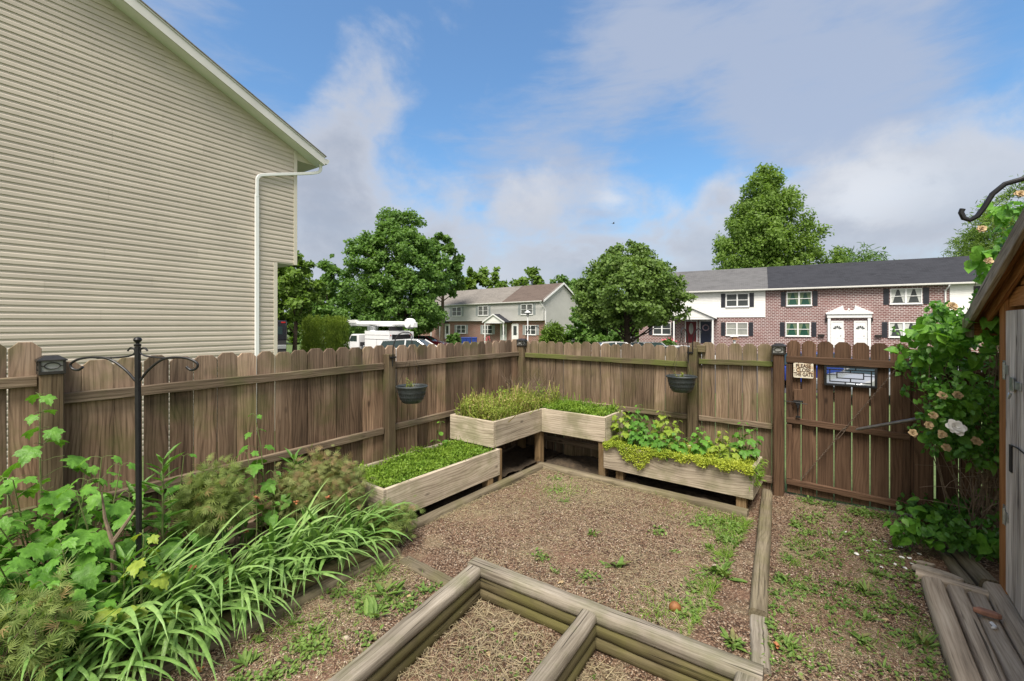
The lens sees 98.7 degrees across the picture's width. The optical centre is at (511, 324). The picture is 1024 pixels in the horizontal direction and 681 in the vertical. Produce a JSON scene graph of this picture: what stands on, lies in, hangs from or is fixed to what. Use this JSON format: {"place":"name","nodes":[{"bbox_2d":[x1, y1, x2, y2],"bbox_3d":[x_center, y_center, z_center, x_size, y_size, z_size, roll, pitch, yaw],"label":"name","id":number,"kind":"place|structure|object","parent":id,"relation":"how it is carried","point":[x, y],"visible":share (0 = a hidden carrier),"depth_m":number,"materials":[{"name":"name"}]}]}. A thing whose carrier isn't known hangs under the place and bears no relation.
{"place":"outdoors","nodes":[
{"label":"outdoors","id":0,"kind":"place"},
{"bbox_2d":[7,328,981,532],"bbox_3d":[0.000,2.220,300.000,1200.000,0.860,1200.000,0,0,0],"label":"ground","id":1,"kind":"structure","parent":0,"point":[289,347],"depth_m":6.44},
{"bbox_2d":[0,0,328,478],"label":"house","id":2,"kind":"structure","parent":1,"relation":"on","point":[153,164],"depth_m":7.74,"materials":[{"name":"beige plastic"}]},
{"bbox_2d":[277,321,286,352],"bbox_3d":[-19.554,1.225,35.829,2.200,3.050,6.450,0,0,-27],"label":"box truck","id":3,"kind":"object","parent":1,"relation":"on","point":[281,334],"visible":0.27,"depth_m":33.33,"materials":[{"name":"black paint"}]},
{"bbox_2d":[277,250,329,351],"bbox_3d":[-18.809,-1.932,38.367,5.976,9.180,6.028,0,0,21],"label":"open tree","id":4,"kind":"object","parent":1,"relation":"on","point":[297,292],"visible":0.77,"depth_m":37.42,"materials":[{"name":"green plant"}]},
{"bbox_2d":[299,313,349,351],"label":"upright hedge","id":5,"kind":"object","parent":1,"relation":"on","point":[312,333],"visible":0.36,"depth_m":15.61,"materials":[{"name":"green plant"}]},
{"bbox_2d":[311,254,349,335],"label":"slim tree","id":6,"kind":"object","parent":1,"relation":"on","point":[328,276],"visible":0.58,"depth_m":49.16,"materials":[{"name":"green plant"}]},
{"bbox_2d":[331,206,452,336],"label":"maple tree","id":7,"kind":"object","parent":1,"relation":"on","point":[376,300],"visible":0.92,"depth_m":41.34,"materials":[{"name":"green plant"}]},
{"bbox_2d":[426,231,465,341],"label":"dark tree","id":8,"kind":"object","parent":1,"relation":"on","point":[458,278],"visible":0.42,"depth_m":61.12,"materials":[{"name":"green plant"}]},
{"bbox_2d":[406,283,577,343],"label":"terrace house","id":9,"kind":"structure","parent":1,"relation":"on","point":[497,314],"depth_m":60.60,"materials":[{"name":"beige brick"}]},
{"bbox_2d":[475,266,509,288],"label":"pale tree","id":10,"kind":"object","parent":1,"relation":"on","point":[483,273],"visible":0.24,"depth_m":86.30,"materials":[{"name":"green plant"}]},
{"bbox_2d":[509,266,545,286],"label":"pale tree","id":11,"kind":"object","parent":1,"relation":"on","point":[534,278],"visible":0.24,"depth_m":86.55,"materials":[{"name":"green plant"}]},
{"bbox_2d":[538,319,568,343],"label":"round shrub","id":12,"kind":"object","parent":1,"relation":"on","point":[554,332],"visible":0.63,"depth_m":49.11,"materials":[{"name":"green plant"}]},
{"bbox_2d":[564,305,606,343],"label":"tall shrub","id":13,"kind":"object","parent":1,"relation":"on","point":[574,333],"visible":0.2,"depth_m":48.88,"materials":[{"name":"green plant"}]},
{"bbox_2d":[581,323,630,343],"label":"tall shrub","id":14,"kind":"object","parent":1,"relation":"on","point":[590,335],"visible":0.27,"depth_m":44.63,"materials":[{"name":"green plant"}]},
{"bbox_2d":[711,162,851,269],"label":"tall tree","id":15,"kind":"object","parent":1,"relation":"on","point":[761,234],"visible":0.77,"depth_m":58.61,"materials":[{"name":"green plant"}]},
{"bbox_2d":[639,256,994,356],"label":"terrace house","id":16,"kind":"structure","parent":1,"relation":"on","point":[869,303],"depth_m":38.19,"materials":[{"name":"red brick"}]},
{"bbox_2d":[725,322,747,335],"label":"window","id":17,"kind":"structure","parent":16,"relation":"in","point":[732,328],"depth_m":40.70,"materials":[{"name":"glass"}]},
{"bbox_2d":[725,293,748,307],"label":"window","id":18,"kind":"structure","parent":16,"relation":"in","point":[738,299],"depth_m":40.67,"materials":[{"name":"glass"}]},
{"bbox_2d":[785,322,810,336],"bbox_3d":[24.979,0.440,38.442,1.938,1.260,0.085,0,0,29],"label":"window","id":19,"kind":"structure","parent":16,"relation":"in","point":[793,329],"depth_m":38.41,"materials":[{"name":"glass"}]},
{"bbox_2d":[786,291,812,306],"bbox_3d":[25.051,-2.230,38.403,1.953,1.280,0.085,0,0,29],"label":"window","id":20,"kind":"structure","parent":16,"relation":"in","point":[804,298],"depth_m":38.38,"materials":[{"name":"glass"}]},
{"bbox_2d":[831,321,844,347],"bbox_3d":[27.454,0.825,37.087,0.920,2.250,0.065,0,0,29],"label":"door","id":21,"kind":"structure","parent":16,"relation":"in","point":[837,327],"depth_m":37.09,"materials":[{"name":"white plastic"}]},
{"bbox_2d":[854,321,867,344],"bbox_3d":[28.808,0.825,36.340,0.920,2.250,0.065,0,0,29],"label":"door","id":22,"kind":"structure","parent":16,"relation":"in","point":[860,327],"depth_m":36.33,"materials":[{"name":"white plastic"}]},
{"bbox_2d":[889,288,922,304],"bbox_3d":[31.300,-2.230,34.957,2.046,1.280,0.085,0,0,29],"label":"window","id":23,"kind":"structure","parent":16,"relation":"in","point":[903,296],"depth_m":34.96,"materials":[{"name":"glass"}]},
{"bbox_2d":[823,242,899,262],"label":"roof line tree","id":24,"kind":"object","parent":1,"relation":"on","point":[867,256],"visible":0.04,"depth_m":64.44,"materials":[{"name":"green plant"}]},
{"bbox_2d":[816,357,958,403],"bbox_3d":[13.145,1.904,15.299,4.490,1.481,2.080,0,0,-8],"label":"parked car","id":25,"kind":"object","parent":1,"relation":"on","point":[850,375],"visible":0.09,"depth_m":14.95,"materials":[{"name":"silver metal"}]},
{"bbox_2d":[938,174,1023,257],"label":"feathery tree","id":26,"kind":"object","parent":1,"relation":"on","point":[980,239],"visible":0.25,"depth_m":41.68,"materials":[{"name":"green plant"}]},
{"bbox_2d":[152,455,998,680],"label":"yard ground","id":27,"kind":"structure","parent":0,"point":[734,600],"depth_m":2.96,"materials":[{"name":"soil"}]},
{"bbox_2d":[63,519,379,678],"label":"bed soil","id":28,"kind":"structure","parent":27,"relation":"on","point":[230,544],"depth_m":3.16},
{"bbox_2d":[0,556,94,680],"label":"feathery shrub","id":29,"kind":"object","parent":28,"relation":"on","point":[28,644],"visible":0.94,"depth_m":1.85,"materials":[{"name":"green plant"}]},
{"bbox_2d":[0,392,130,635],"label":"maple sapling","id":30,"kind":"object","parent":28,"relation":"on","point":[17,562],"visible":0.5,"depth_m":2.26,"materials":[{"name":"green plant"}]},
{"bbox_2d":[14,455,151,655],"bbox_3d":[-2.153,1.200,2.271,0.478,0.964,0.721,0,0,-36],"label":"maple sapling","id":31,"kind":"object","parent":28,"relation":"on","point":[86,570],"visible":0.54,"depth_m":2.22,"materials":[{"name":"green plant"}]},
{"bbox_2d":[0,552,195,680],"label":"daylily clump","id":32,"kind":"object","parent":28,"relation":"on","point":[89,675],"visible":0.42,"depth_m":1.98,"materials":[{"name":"plant"}]},
{"bbox_2d":[101,492,135,602],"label":"dead stem","id":33,"kind":"object","parent":28,"relation":"on","point":[112,541],"visible":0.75,"depth_m":2.28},
{"bbox_2d":[96,539,161,649],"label":"lily plant","id":34,"kind":"object","parent":28,"relation":"on","point":[125,560],"visible":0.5,"depth_m":2.25,"materials":[{"name":"green plant"}]},
{"bbox_2d":[69,337,198,637],"bbox_3d":[-1.978,0.893,2.302,0.678,1.655,0.038,0,0,0],"label":"shepherd hook","id":35,"kind":"object","parent":28,"relation":"on","point":[137,354],"visible":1,"depth_m":2.30,"materials":[{"name":"black paint"}]},
{"bbox_2d":[109,474,161,594],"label":"lily plant","id":36,"kind":"object","parent":28,"relation":"on","point":[131,489],"visible":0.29,"depth_m":2.56,"materials":[{"name":"green plant"}]},
{"bbox_2d":[11,522,259,680],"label":"daylily clump","id":37,"kind":"object","parent":28,"relation":"on","point":[147,604],"visible":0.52,"depth_m":2.09,"materials":[{"name":"plant"}]},
{"bbox_2d":[91,532,192,634],"bbox_3d":[-1.889,1.372,2.258,0.395,0.598,0.347,0,0,-40],"label":"maple sapling","id":38,"kind":"object","parent":28,"relation":"on","point":[161,581],"visible":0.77,"depth_m":2.21,"materials":[{"name":"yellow plant"}]},
{"bbox_2d":[133,443,193,570],"bbox_3d":[-2.063,1.204,2.594,0.328,0.971,0.315,0,0,-35],"label":"lily plant","id":39,"kind":"object","parent":28,"relation":"on","point":[159,508],"visible":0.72,"depth_m":2.60,"materials":[{"name":"green plant"}]},
{"bbox_2d":[146,454,210,567],"bbox_3d":[-2.114,1.253,2.797,0.282,0.836,0.384,0,0,35],"label":"maple sapling","id":40,"kind":"object","parent":28,"relation":"on","point":[168,491],"visible":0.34,"depth_m":2.72,"materials":[{"name":"green plant"}]},
{"bbox_2d":[131,502,229,600],"bbox_3d":[-2.068,1.404,2.702,0.578,0.585,0.569,0,0,-37],"label":"leafy perennial","id":41,"kind":"object","parent":28,"relation":"on","point":[168,547],"visible":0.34,"depth_m":2.62,"materials":[{"name":"green plant"}]},
{"bbox_2d":[98,499,307,680],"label":"daylily clump","id":42,"kind":"object","parent":28,"relation":"on","point":[197,610],"visible":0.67,"depth_m":2.28,"materials":[{"name":"plant"}]},
{"bbox_2d":[165,452,268,583],"bbox_3d":[-1.978,1.281,2.904,0.586,0.822,0.545,0,0,0],"label":"feathery shrub","id":43,"kind":"object","parent":28,"relation":"on","point":[220,499],"visible":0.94,"depth_m":2.82,"materials":[{"name":"green plant"}]},
{"bbox_2d":[158,508,324,669],"bbox_3d":[-1.484,1.444,2.569,0.644,0.506,1.013,0,0,0],"label":"daylily clump","id":44,"kind":"object","parent":28,"relation":"on","point":[231,568],"visible":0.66,"depth_m":2.53,"materials":[{"name":"plant"}]},
{"bbox_2d":[236,413,277,543],"bbox_3d":[-1.942,1.174,3.330,0.318,0.994,0.346,0,0,-34],"label":"maple sapling","id":45,"kind":"object","parent":28,"relation":"on","point":[255,466],"visible":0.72,"depth_m":3.30,"materials":[{"name":"green plant"}]},
{"bbox_2d":[239,470,317,559],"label":"leafy perennial","id":46,"kind":"object","parent":28,"relation":"on","point":[271,517],"visible":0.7,"depth_m":3.16,"materials":[{"name":"green plant"}]},
{"bbox_2d":[227,477,365,636],"bbox_3d":[-1.336,1.395,2.864,0.815,0.603,0.880,0,0,-24],"label":"daylily clump","id":47,"kind":"object","parent":28,"relation":"on","point":[294,546],"visible":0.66,"depth_m":2.83,"materials":[{"name":"plant"}]},
{"bbox_2d":[248,443,378,533],"bbox_3d":[-1.569,1.321,3.540,0.980,0.745,0.818,0,0,0],"label":"feathery shrub","id":48,"kind":"object","parent":28,"relation":"on","point":[343,479],"visible":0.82,"depth_m":3.38,"materials":[{"name":"green plant"}]},
{"bbox_2d":[276,490,399,604],"bbox_3d":[-1.164,1.423,3.055,0.695,0.525,0.967,0,0,0],"label":"daylily clump","id":49,"kind":"object","parent":28,"relation":"on","point":[321,544],"visible":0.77,"depth_m":3.00,"materials":[{"name":"plant"}]},
{"bbox_2d":[334,487,415,570],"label":"daylily clump","id":50,"kind":"object","parent":28,"relation":"on","point":[363,519],"visible":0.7,"depth_m":3.26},
{"bbox_2d":[357,495,424,547],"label":"feathery shrub","id":51,"kind":"object","parent":28,"relation":"on","point":[398,523],"visible":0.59,"depth_m":3.44,"materials":[{"name":"green plant"}]},
{"bbox_2d":[81,536,393,680],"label":"edging timber","id":52,"kind":"object","parent":27,"relation":"on","point":[331,565],"visible":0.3,"depth_m":2.85,"materials":[{"name":"wood"}]},
{"bbox_2d":[0,339,518,586],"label":"wooden fence","id":53,"kind":"object","parent":27,"relation":"on","point":[345,399],"visible":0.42,"depth_m":3.45,"materials":[{"name":"brown wood"}]},
{"bbox_2d":[34,355,67,374],"bbox_3d":[-2.752,0.239,2.627,0.126,0.110,0.126,0,0,38],"label":"post cap light","id":54,"kind":"object","parent":53,"relation":"on","point":[49,364],"visible":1,"depth_m":2.60,"materials":[{"name":"black metal"}]},
{"bbox_2d":[389,331,412,365],"bbox_3d":[-1.141,0.251,4.535,0.234,0.358,0.074,0,0,-8],"label":"post hook","id":55,"kind":"object","parent":53,"relation":"attached to","point":[392,357],"visible":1,"depth_m":4.52,"materials":[{"name":"black paint"}]},
{"bbox_2d":[396,340,427,403],"bbox_3d":[-1.029,0.477,4.520,0.324,0.650,0.324,0,0,0],"label":"hanging pot","id":56,"kind":"object","parent":55,"relation":"hanging from","point":[411,393],"visible":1,"depth_m":4.43,"materials":[{"name":"grey plastic"}]},
{"bbox_2d":[128,546,400,680],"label":"edging timber","id":57,"kind":"object","parent":27,"relation":"on","point":[310,593],"visible":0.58,"depth_m":2.69,"materials":[{"name":"wood"}]},
{"bbox_2d":[156,555,461,680],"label":"grass clippings","id":58,"kind":"object","parent":27,"relation":"on","point":[355,583],"depth_m":2.59,"materials":[{"name":"plant"}]},
{"bbox_2d":[232,555,422,672],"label":"short grass","id":59,"kind":"structure","parent":27,"relation":"on","point":[371,567],"depth_m":2.54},
{"bbox_2d":[227,570,442,680],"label":"weeds","id":60,"kind":"object","parent":27,"relation":"on","point":[315,642],"visible":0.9,"depth_m":2.39,"materials":[{"name":"green plant"}]},
{"bbox_2d":[362,595,391,618],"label":"dandelion","id":61,"kind":"object","parent":27,"relation":"on","point":[370,605],"visible":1,"depth_m":2.65,"materials":[{"name":"green plant"}]},
{"bbox_2d":[368,577,404,599],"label":"dandelion","id":62,"kind":"object","parent":27,"relation":"on","point":[396,589],"visible":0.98,"depth_m":2.88,"materials":[{"name":"green plant"}]},
{"bbox_2d":[399,556,452,586],"bbox_3d":[-0.605,1.761,3.122,0.500,0.056,0.111,0,0,39],"label":"plank","id":63,"kind":"object","parent":27,"relation":"on","point":[428,573],"visible":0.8,"depth_m":3.10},
{"bbox_2d":[351,440,501,516],"bbox_3d":[-0.860,1.584,4.431,0.700,0.452,1.555,0,0,38],"label":"planter box","id":64,"kind":"object","parent":27,"relation":"on","point":[432,487],"visible":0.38,"depth_m":4.15,"materials":[{"name":"brown wood"}]},
{"bbox_2d":[351,435,495,487],"bbox_3d":[-0.874,1.350,4.420,0.754,0.218,1.485,0,0,37],"label":"ground cover","id":65,"kind":"object","parent":64,"relation":"in","point":[442,454],"visible":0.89,"depth_m":4.33,"materials":[{"name":"plant"}]},
{"bbox_2d":[352,444,559,519],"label":"soil under boxes","id":66,"kind":"structure","parent":27,"relation":"on","point":[515,457],"depth_m":5.58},
{"bbox_2d":[386,464,542,538],"bbox_3d":[-0.344,1.743,4.466,0.104,0.088,2.260,0,0,37],"label":"edging timber","id":67,"kind":"object","parent":27,"relation":"on","point":[424,519],"visible":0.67,"depth_m":4.37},
{"bbox_2d":[450,408,543,463],"bbox_3d":[-0.026,1.433,5.543,0.665,0.753,1.445,0,0,38],"label":"planter box","id":68,"kind":"object","parent":27,"relation":"on","point":[521,427],"visible":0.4,"depth_m":5.05,"materials":[{"name":"brown wood"}]},
{"bbox_2d":[453,381,559,421],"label":"ground cover","id":69,"kind":"object","parent":68,"relation":"on","point":[518,401],"visible":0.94,"depth_m":5.23,"materials":[{"name":"plant"}]},
{"bbox_2d":[397,599,647,680],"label":"grass clippings","id":70,"kind":"object","parent":27,"relation":"on","point":[496,653],"depth_m":2.56,"materials":[{"name":"plant"}]},
{"bbox_2d":[328,557,763,680],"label":"timber bed","id":71,"kind":"object","parent":27,"relation":"on","point":[585,627],"visible":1,"depth_m":2.49,"materials":[{"name":"wood"}]},
{"bbox_2d":[412,468,752,636],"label":"grass clippings","id":72,"kind":"object","parent":27,"relation":"on","point":[605,520],"depth_m":3.70,"materials":[{"name":"plant"}]},
{"bbox_2d":[542,407,622,476],"bbox_3d":[0.866,1.431,5.446,0.862,0.757,0.512,0,0,38],"label":"planter box","id":73,"kind":"object","parent":27,"relation":"on","point":[587,427],"visible":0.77,"depth_m":5.17,"materials":[{"name":"brown wood"}]},
{"bbox_2d":[540,392,622,416],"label":"ground cover","id":74,"kind":"object","parent":73,"relation":"in","point":[580,407],"visible":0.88,"depth_m":5.39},
{"bbox_2d":[447,474,719,603],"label":"fallen twigs","id":75,"kind":"object","parent":27,"relation":"on","point":[592,547],"depth_m":3.50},
{"bbox_2d":[537,453,735,505],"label":"soil","id":76,"kind":"structure","parent":27,"relation":"on","point":[586,464],"depth_m":4.91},
{"bbox_2d":[527,473,750,624],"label":"weeds","id":77,"kind":"object","parent":27,"relation":"on","point":[689,612],"visible":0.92,"depth_m":3.23,"materials":[{"name":"green plant"}]},
{"bbox_2d":[523,477,754,636],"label":"short grass","id":78,"kind":"structure","parent":27,"relation":"on","point":[726,551],"depth_m":3.29,"materials":[{"name":"plant"}]},
{"bbox_2d":[538,462,748,517],"bbox_3d":[1.253,1.741,4.726,2.290,0.088,0.106,0,0,38],"label":"edging timber","id":79,"kind":"object","parent":27,"relation":"on","point":[719,506],"visible":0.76,"depth_m":4.51,"materials":[{"name":"wood"}]},
{"bbox_2d":[518,341,784,495],"bbox_3d":[1.420,1.023,5.418,3.303,1.655,0.124,0,0,38],"label":"wooden fence","id":80,"kind":"object","parent":27,"relation":"on","point":[628,376],"visible":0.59,"depth_m":5.07,"materials":[{"name":"brown wood"}]},
{"bbox_2d":[681,328,692,361],"bbox_3d":[1.916,0.226,4.825,0.066,0.388,0.214,0,0,42],"label":"post hook","id":81,"kind":"object","parent":80,"relation":"attached to","point":[688,352],"visible":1,"depth_m":4.90,"materials":[{"name":"black paint"}]},
{"bbox_2d":[666,335,696,392],"bbox_3d":[1.837,0.420,4.769,0.324,0.620,0.324,0,0,0],"label":"hanging pot","id":82,"kind":"object","parent":81,"relation":"hanging from","point":[682,382],"visible":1,"depth_m":4.68,"materials":[{"name":"grey plastic"}]},
{"bbox_2d":[604,436,762,508],"bbox_3d":[1.788,1.577,4.710,1.493,0.467,0.555,0,0,38],"label":"planter box","id":83,"kind":"object","parent":27,"relation":"on","point":[736,483],"visible":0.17,"depth_m":4.38,"materials":[{"name":"brown wood"}]},
{"bbox_2d":[610,406,636,440],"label":"maple seedling","id":84,"kind":"object","parent":83,"relation":"in","point":[624,433],"visible":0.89,"depth_m":5.05,"materials":[{"name":"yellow plant"}]},
{"bbox_2d":[602,439,754,475],"bbox_3d":[1.618,1.406,4.477,1.523,0.289,0.136,0,0,38],"label":"trailing sedum","id":85,"kind":"object","parent":83,"relation":"in","point":[698,461],"visible":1,"depth_m":4.46,"materials":[{"name":"plant"}]},
{"bbox_2d":[609,434,757,468],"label":"ground cover","id":86,"kind":"object","parent":83,"relation":"in","point":[751,460],"visible":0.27,"depth_m":4.46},
{"bbox_2d":[690,426,712,455],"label":"maple seedling","id":87,"kind":"object","parent":83,"relation":"in","point":[703,445],"visible":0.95,"depth_m":4.52,"materials":[{"name":"green plant"}]},
{"bbox_2d":[728,422,763,459],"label":"maple seedling","id":88,"kind":"object","parent":83,"relation":"in","point":[754,452],"visible":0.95,"depth_m":4.34,"materials":[{"name":"green plant"}]},
{"bbox_2d":[749,614,771,674],"bbox_3d":[1.363,1.770,2.421,0.102,0.084,0.436,0,0,28],"label":"edging timber","id":89,"kind":"object","parent":27,"relation":"on","point":[757,624],"visible":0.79,"depth_m":2.39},
{"bbox_2d":[749,488,772,617],"bbox_3d":[2.056,1.743,3.592,0.106,0.098,2.253,0,0,31],"label":"edging timber","id":90,"kind":"object","parent":27,"relation":"on","point":[759,599],"visible":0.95,"depth_m":3.17,"materials":[{"name":"wood"}]},
{"bbox_2d":[744,495,948,680],"bbox_3d":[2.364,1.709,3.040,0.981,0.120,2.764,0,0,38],"label":"short grass","id":91,"kind":"structure","parent":27,"relation":"on","point":[798,564],"depth_m":2.80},
{"bbox_2d":[749,495,950,680],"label":"weeds","id":92,"kind":"object","parent":27,"relation":"on","point":[875,561],"visible":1,"depth_m":2.83,"materials":[{"name":"green plant"}]},
{"bbox_2d":[911,362,933,523],"bbox_3d":[3.541,1.050,3.802,0.140,1.600,0.095,0,0,38],"label":"gate post","id":93,"kind":"object","parent":27,"relation":"on","point":[922,473],"visible":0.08,"depth_m":3.77,"materials":[{"name":"brown wood"}]},
{"bbox_2d":[784,340,910,512],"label":"garden gate","id":94,"kind":"structure","parent":93,"relation":"attached to","point":[881,364],"depth_m":4.13,"materials":[{"name":"brown wood"}]},
{"bbox_2d":[921,575,981,680],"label":"step timber","id":95,"kind":"object","parent":27,"relation":"on","point":[958,658],"visible":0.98,"depth_m":2.39,"materials":[{"name":"grey wood"}]},
{"bbox_2d":[928,538,975,585],"bbox_3d":[3.294,1.746,3.371,0.076,0.082,1.090,0,0,30],"label":"edging timber","id":96,"kind":"object","parent":27,"relation":"on","point":[952,564],"visible":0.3,"depth_m":3.12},
{"bbox_2d":[916,569,988,599],"bbox_3d":[2.909,1.739,2.910,0.352,0.092,0.092,0,0,44],"label":"step timber","id":97,"kind":"object","parent":27,"relation":"on","point":[965,586],"visible":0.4,"depth_m":2.88,"materials":[{"name":"grey wood"}]},
{"bbox_2d":[882,190,1023,562],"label":"climbing rose","id":98,"kind":"object","parent":27,"relation":"on","point":[949,340],"visible":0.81,"depth_m":3.26,"materials":[{"name":"green plant"}]},
{"bbox_2d":[929,522,998,587],"bbox_3d":[3.391,1.730,3.360,0.108,0.104,1.055,0,0,28],"label":"edging timber","id":99,"kind":"object","parent":27,"relation":"on","point":[978,573],"visible":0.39,"depth_m":3.06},
{"bbox_2d":[935,351,998,528],"bbox_3d":[4.014,0.957,3.460,0.990,1.466,0.064,0,0,38],"label":"wooden fence","id":100,"kind":"object","parent":27,"relation":"on","point":[947,477],"visible":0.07,"depth_m":3.69,"materials":[{"name":"brown wood"}]},
{"bbox_2d":[946,584,1006,680],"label":"step timber","id":101,"kind":"object","parent":27,"relation":"on","point":[989,668],"visible":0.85,"depth_m":2.39,"materials":[{"name":"grey wood"}]},
{"bbox_2d":[962,208,1023,619],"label":"garden shed","id":102,"kind":"structure","parent":27,"relation":"on","point":[1000,294],"depth_m":2.62,"materials":[{"name":"orange wood"}]},
{"bbox_2d":[958,176,1023,221],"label":"basket hook","id":103,"kind":"object","parent":102,"relation":"on","point":[984,206],"visible":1,"depth_m":1.51,"materials":[{"name":"black paint"}]},
{"bbox_2d":[1006,309,1023,619],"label":"door","id":104,"kind":"structure","parent":102,"relation":"in","point":[1014,318],"depth_m":2.57,"materials":[{"name":"grey wood"}]},
{"bbox_2d":[967,592,1023,680],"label":"step timber","id":105,"kind":"object","parent":27,"relation":"on","point":[1009,661],"visible":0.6,"depth_m":2.36,"materials":[{"name":"grey wood"}]},
{"bbox_2d":[982,581,1023,664],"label":"step timber","id":106,"kind":"object","parent":27,"relation":"on","point":[1012,620],"visible":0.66,"depth_m":2.54,"materials":[{"name":"grey wood"}]},
{"bbox_2d":[142,0,1023,312],"label":"sky","id":107,"kind":"structure","parent":0,"point":[519,131],"materials":[{"name":"blue"}]},
{"bbox_2d":[715,352,981,392],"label":"parking lot","id":108,"kind":"structure","parent":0,"point":[757,375],"depth_m":21.95,"materials":[{"name":"asphalt"}]},
{"bbox_2d":[347,318,416,349],"bbox_3d":[-11.530,1.141,38.089,9.900,3.276,2.500,0,0,40],"label":"bucket truck","id":109,"kind":"object","parent":108,"relation":"on","point":[373,336],"visible":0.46,"depth_m":36.77,"materials":[{"name":"white paint"}]},
{"bbox_2d":[570,239,697,343],"bbox_3d":[8.208,-1.878,33.526,8.804,9.082,9.159,0,0,-31],"label":"round tree","id":110,"kind":"object","parent":108,"relation":"on","point":[643,279],"visible":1,"depth_m":30.80,"materials":[{"name":"green plant"}]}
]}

